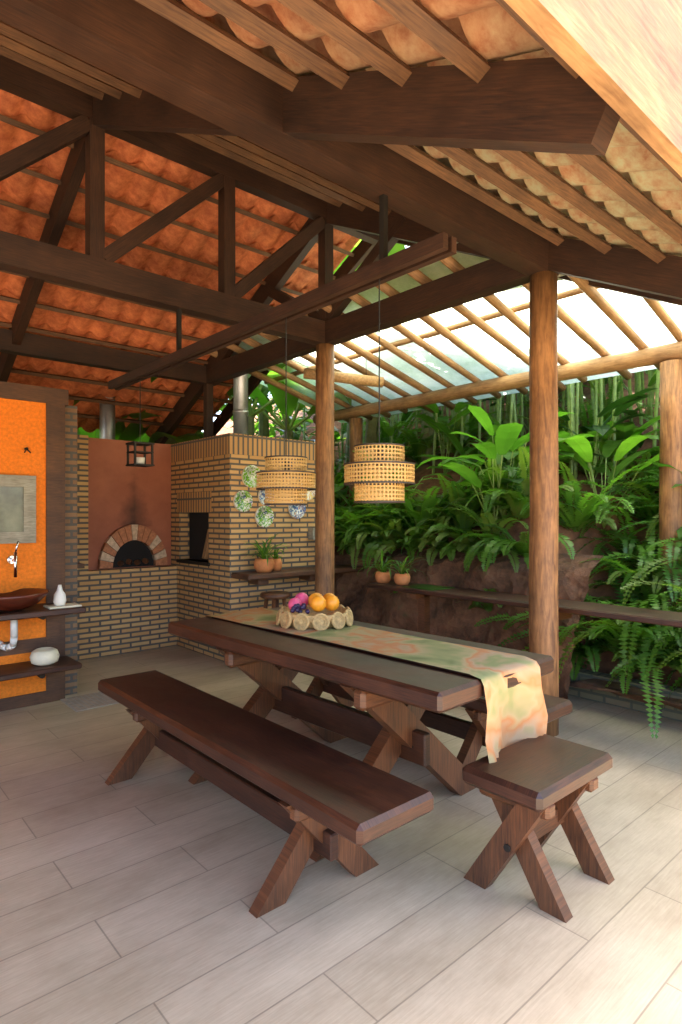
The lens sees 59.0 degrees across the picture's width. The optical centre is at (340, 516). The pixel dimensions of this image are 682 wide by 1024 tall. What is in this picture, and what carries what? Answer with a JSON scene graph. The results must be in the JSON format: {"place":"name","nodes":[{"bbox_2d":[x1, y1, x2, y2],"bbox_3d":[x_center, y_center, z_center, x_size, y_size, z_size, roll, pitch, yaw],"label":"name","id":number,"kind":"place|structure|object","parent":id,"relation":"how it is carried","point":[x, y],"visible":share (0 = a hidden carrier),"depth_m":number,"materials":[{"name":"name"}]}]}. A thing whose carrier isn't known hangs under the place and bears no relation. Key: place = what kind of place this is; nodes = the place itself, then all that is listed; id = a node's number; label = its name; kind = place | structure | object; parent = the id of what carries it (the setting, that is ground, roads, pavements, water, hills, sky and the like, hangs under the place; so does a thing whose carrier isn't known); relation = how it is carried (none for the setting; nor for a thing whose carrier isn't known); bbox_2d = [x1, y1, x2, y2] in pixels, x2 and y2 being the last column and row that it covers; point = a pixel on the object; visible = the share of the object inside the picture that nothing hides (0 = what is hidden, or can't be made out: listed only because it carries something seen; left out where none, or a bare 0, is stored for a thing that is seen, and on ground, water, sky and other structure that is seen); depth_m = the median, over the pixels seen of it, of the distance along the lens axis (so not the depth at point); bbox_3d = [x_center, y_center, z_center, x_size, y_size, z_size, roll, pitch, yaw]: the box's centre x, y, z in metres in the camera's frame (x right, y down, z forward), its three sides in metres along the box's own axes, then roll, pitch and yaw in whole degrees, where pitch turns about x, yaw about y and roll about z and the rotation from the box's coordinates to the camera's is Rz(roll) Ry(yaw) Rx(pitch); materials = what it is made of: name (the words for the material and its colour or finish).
{"place":"outdoors","nodes":[
{"label":"outdoors","id":0,"kind":"place"},
{"bbox_2d":[201,246,409,431],"label":"sky","id":1,"kind":"structure","parent":0,"point":[214,418],"materials":[{"name":"white"}]},
{"bbox_2d":[0,646,681,1023],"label":"terrace floor","id":2,"kind":"structure","parent":0,"point":[130,900],"depth_m":2.23,"materials":[{"name":"beige tile"}]},
{"bbox_2d":[0,381,68,711],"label":"orange wall","id":3,"kind":"structure","parent":2,"relation":"on","point":[32,418],"depth_m":4.55,"materials":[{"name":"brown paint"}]},
{"bbox_2d":[0,620,17,650],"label":"drain pipe","id":4,"kind":"object","parent":3,"relation":"attached to","point":[12,644],"visible":0.92,"depth_m":4.28,"materials":[{"name":"white plastic"}]},
{"bbox_2d":[6,541,18,576],"bbox_3d":[-2.381,0.309,4.381,0.060,0.262,0.142,0,0,-41],"label":"faucet","id":5,"kind":"object","parent":3,"relation":"attached to","point":[11,559],"visible":1,"depth_m":4.33,"materials":[{"name":"silver metal"}]},
{"bbox_2d":[0,474,35,543],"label":"mirror","id":6,"kind":"object","parent":3,"relation":"attached to","point":[17,507],"visible":1,"depth_m":4.43,"materials":[{"name":"grey wood"}]},
{"bbox_2d":[0,601,85,680],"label":"wooden shelves","id":7,"kind":"object","parent":3,"relation":"attached to","point":[26,668],"visible":0.93,"depth_m":4.29,"materials":[{"name":"brown wood"}]},
{"bbox_2d":[0,588,49,611],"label":"sink basin","id":8,"kind":"object","parent":7,"relation":"on","point":[19,599],"visible":1,"depth_m":4.16,"materials":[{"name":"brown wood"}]},
{"bbox_2d":[29,647,59,665],"bbox_3d":[-2.167,1.028,4.412,0.200,0.115,0.197,0,0,-41],"label":"ceramic pot","id":9,"kind":"object","parent":7,"relation":"on","point":[44,656],"visible":1,"depth_m":4.35,"materials":[{"name":"white ceramic"}]},
{"bbox_2d":[43,585,81,608],"bbox_3d":[-2.039,0.583,4.418,0.220,0.162,0.160,0,0,-41],"label":"soap dispenser","id":10,"kind":"object","parent":7,"relation":"on","point":[59,599],"visible":1,"depth_m":4.38,"materials":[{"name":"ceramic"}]},
{"bbox_2d":[60,692,118,711],"bbox_3d":[-1.864,1.418,4.680,0.490,0.004,0.380,0,0,-41],"label":"tile","id":11,"kind":"object","parent":2,"relation":"on","point":[87,701],"visible":0.64,"depth_m":4.61,"materials":[{"name":"beige tile"}]},
{"bbox_2d":[171,352,314,661],"bbox_3d":[-1.135,-0.780,6.771,1.233,4.400,1.553,0,0,-41],"label":"brick barbecue","id":12,"kind":"object","parent":2,"relation":"on","point":[213,529],"visible":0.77,"depth_m":6.18,"materials":[{"name":"brick"}]},
{"bbox_2d":[233,465,314,526],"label":"decorative plates","id":13,"kind":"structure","parent":12,"relation":"attached to","point":[243,502],"depth_m":5.99,"materials":[{"name":"ceramic"}]},
{"bbox_2d":[231,565,363,584],"bbox_3d":[-0.304,0.604,6.260,1.740,0.122,0.320,0,0,-41],"label":"slab shelf","id":14,"kind":"object","parent":12,"relation":"attached to","point":[259,578],"visible":0.77,"depth_m":5.90,"materials":[{"name":"brown wood"}]},
{"bbox_2d":[243,534,293,572],"bbox_3d":[-0.765,0.352,5.861,0.515,0.380,0.526,0,0,-23],"label":"potted plant","id":15,"kind":"object","parent":14,"relation":"on","point":[263,564],"depth_m":5.80,"materials":[{"name":"plant"}]},
{"bbox_2d":[265,549,284,570],"bbox_3d":[-0.670,0.433,5.961,0.233,0.219,0.286,0,0,19],"label":"potted plant","id":16,"kind":"object","parent":14,"relation":"on","point":[277,563],"depth_m":5.97,"materials":[{"name":"plant"}]},
{"bbox_2d":[308,528,314,539],"bbox_3d":[-0.225,0.190,6.487,0.260,0.120,0.085,0,0,-41],"label":"light switch","id":17,"kind":"object","parent":12,"relation":"attached to","point":[311,533],"visible":0.25,"depth_m":6.39,"materials":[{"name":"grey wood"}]},
{"bbox_2d":[98,670,433,918],"bbox_3d":[-0.553,1.192,2.836,0.557,0.455,2.260,0,0,-41],"label":"bench","id":18,"kind":"object","parent":2,"relation":"on","point":[308,795],"visible":1,"depth_m":2.40,"materials":[{"name":"brown wood"}]},
{"bbox_2d":[260,591,290,665],"bbox_3d":[-0.612,1.069,5.627,0.290,0.708,0.290,0,0,-41],"label":"round stool","id":19,"kind":"object","parent":2,"relation":"on","point":[274,596],"visible":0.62,"depth_m":5.57,"materials":[{"name":"brown wood"}]},
{"bbox_2d":[315,343,334,595],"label":"column","id":20,"kind":"structure","parent":2,"relation":"on","point":[324,504],"depth_m":5.52,"materials":[{"name":"brown wood"}]},
{"bbox_2d":[168,607,553,861],"bbox_3d":[-0.040,1.030,3.214,1.146,0.780,2.086,0,0,-41],"label":"table","id":21,"kind":"object","parent":2,"relation":"on","point":[395,698],"visible":0.73,"depth_m":2.88,"materials":[{"name":"brown wood"}]},
{"bbox_2d":[276,592,352,630],"bbox_3d":[-0.153,0.542,3.523,0.457,0.187,0.457,0,0,-41],"label":"fruit basket","id":22,"kind":"object","parent":21,"relation":"on","point":[315,611],"visible":0.99,"depth_m":3.40,"materials":[{"name":"beige wicker"}]},
{"bbox_2d":[205,607,547,762],"bbox_3d":[0.021,0.847,3.238,0.538,0.448,2.156,0,0,-41],"label":"table runner","id":23,"kind":"object","parent":21,"relation":"on","point":[516,713],"visible":0.82,"depth_m":2.62,"materials":[{"name":"beige fabric"}]},
{"bbox_2d":[291,677,571,765],"bbox_3d":[0.344,1.192,3.882,0.545,0.455,2.240,0,0,-41],"label":"bench","id":24,"kind":"object","parent":2,"relation":"on","point":[472,734],"visible":0.29,"depth_m":3.34,"materials":[{"name":"brown wood"}]},
{"bbox_2d":[334,545,602,699],"bbox_3d":[0.208,0.880,6.660,0.739,1.120,5.200,0,0,-41],"label":"bank face","id":25,"kind":"object","parent":2,"relation":"on","point":[454,618],"visible":0.19,"depth_m":5.43},
{"bbox_2d":[366,581,681,633],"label":"wooden bench","id":26,"kind":"object","parent":2,"relation":"on","point":[567,609],"visible":0.76,"depth_m":4.40,"materials":[{"name":"brown wood"}]},
{"bbox_2d":[357,550,408,582],"bbox_3d":[0.381,0.459,5.614,0.453,0.321,0.439,0,0,-41],"label":"pot plant","id":27,"kind":"object","parent":26,"relation":"on","point":[383,575],"visible":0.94,"depth_m":5.57,"materials":[{"name":"green plant"}]},
{"bbox_2d":[378,554,427,584],"bbox_3d":[0.568,0.484,5.450,0.466,0.277,0.497,0,0,-41],"label":"pot plant","id":28,"kind":"object","parent":26,"relation":"on","point":[402,578],"visible":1,"depth_m":5.40,"materials":[{"name":"green plant"}]},
{"bbox_2d":[402,584,453,589],"bbox_3d":[0.756,0.617,5.242,0.280,0.005,0.350,0,0,-41],"label":"plate","id":29,"kind":"object","parent":26,"relation":"on","point":[427,587],"visible":1,"depth_m":5.20,"materials":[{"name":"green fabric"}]},
{"bbox_2d":[462,734,614,922],"bbox_3d":[0.775,1.185,2.361,0.560,0.470,0.400,0,0,-41],"label":"stool","id":30,"kind":"object","parent":2,"relation":"on","point":[534,789],"visible":0.98,"depth_m":2.27,"materials":[{"name":"brown wood"}]},
{"bbox_2d":[529,271,558,736],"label":"column","id":31,"kind":"structure","parent":2,"relation":"on","point":[544,485],"depth_m":3.89,"materials":[{"name":"brown wood"}]},
{"bbox_2d":[0,0,681,443],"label":"roof frame","id":32,"kind":"object","parent":31,"relation":"on","point":[184,80],"visible":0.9,"depth_m":3.54,"materials":[{"name":"brown wood"}]},
{"bbox_2d":[126,378,154,466],"bbox_3d":[-1.718,-0.804,5.156,0.180,0.752,0.180,0,0,-41],"label":"lantern","id":33,"kind":"object","parent":32,"relation":"hanging from","point":[139,461],"visible":1,"depth_m":5.14,"materials":[{"name":"grey metal"}]},
{"bbox_2d":[256,317,315,504],"bbox_3d":[-0.326,-0.623,3.583,0.356,1.114,0.356,0,0,-41],"label":"pendant lamp","id":34,"kind":"object","parent":32,"relation":"hanging from","point":[271,490],"visible":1,"depth_m":3.48,"materials":[{"name":"brown wicker"}]},
{"bbox_2d":[0,0,681,429],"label":"roof tiles","id":35,"kind":"object","parent":32,"relation":"on","point":[414,16],"visible":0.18,"depth_m":2.89,"materials":[{"name":"orange ceramic"}]},
{"bbox_2d":[0,0,681,436],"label":"roof tiles","id":36,"kind":"object","parent":35,"relation":"on","point":[490,30],"visible":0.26,"depth_m":4.87,"materials":[{"name":"orange ceramic"}]},
{"bbox_2d":[344,279,414,502],"bbox_3d":[0.191,-0.623,2.999,0.356,1.114,0.356,0,0,-41],"label":"pendant lamp","id":37,"kind":"object","parent":32,"relation":"hanging from","point":[378,464],"visible":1,"depth_m":2.90,"materials":[{"name":"brown wicker"}]},
{"bbox_2d":[504,0,681,176],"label":"fascia","id":38,"kind":"structure","parent":32,"relation":"attached to","point":[622,59],"depth_m":1.31,"materials":[{"name":"brown wood"}]},
{"bbox_2d":[217,371,681,709],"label":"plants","id":39,"kind":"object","parent":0,"point":[607,665],"depth_m":5.72,"materials":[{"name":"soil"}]},
{"bbox_2d":[349,417,362,516],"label":"pergola column","id":40,"kind":"structure","parent":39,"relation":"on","point":[355,430],"depth_m":7.71,"materials":[{"name":"brown wood"}]},
{"bbox_2d":[279,369,681,538],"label":"broad leaf plants","id":41,"kind":"object","parent":39,"relation":"on","point":[499,443],"visible":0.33,"depth_m":5.88,"materials":[{"name":"green plant"}]},
{"bbox_2d":[303,369,659,496],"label":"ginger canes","id":42,"kind":"object","parent":39,"relation":"on","point":[575,421],"depth_m":7.12,"materials":[{"name":"green plant"}]},
{"bbox_2d":[658,359,681,605],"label":"pergola column","id":43,"kind":"structure","parent":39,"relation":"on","point":[670,501],"depth_m":4.86,"materials":[{"name":"brown wood"}]},
{"label":"ground","id":44,"kind":"structure","parent":0,"visible":0},
{"bbox_2d":[65,396,176,694],"bbox_3d":[-2.550,-0.230,6.129,1.311,3.300,2.588,0,0,10],"label":"pizza oven","id":45,"kind":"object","parent":44,"relation":"on","point":[120,578],"depth_m":6.26,"materials":[{"name":"brick"}]},
{"bbox_2d":[73,239,528,480],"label":"banana plants","id":46,"kind":"object","parent":44,"relation":"on","point":[258,394],"visible":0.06,"depth_m":8.41,"materials":[{"name":"green plant"}]},
{"bbox_2d":[218,245,575,439],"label":"trees","id":47,"kind":"object","parent":44,"relation":"on","point":[273,429],"visible":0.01,"depth_m":13.17,"materials":[{"name":"green plant"}]},
{"bbox_2d":[209,242,681,422],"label":"glass roof","id":48,"kind":"structure","parent":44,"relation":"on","point":[474,351],"depth_m":5.65,"materials":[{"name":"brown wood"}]},
{"bbox_2d":[303,368,383,387],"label":"beam","id":49,"kind":"structure","parent":48,"relation":"attached to","point":[354,379],"depth_m":6.13,"materials":[{"name":"brown wood"}]},
{"bbox_2d":[334,378,681,738],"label":"ferns","id":50,"kind":"object","parent":44,"relation":"on","point":[636,646],"visible":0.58,"depth_m":5.31,"materials":[{"name":"green plant"}]},
{"bbox_2d":[568,663,681,721],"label":"planter edge","id":51,"kind":"object","parent":44,"relation":"on","point":[612,699],"depth_m":4.47,"materials":[{"name":"wood"}]}
]}

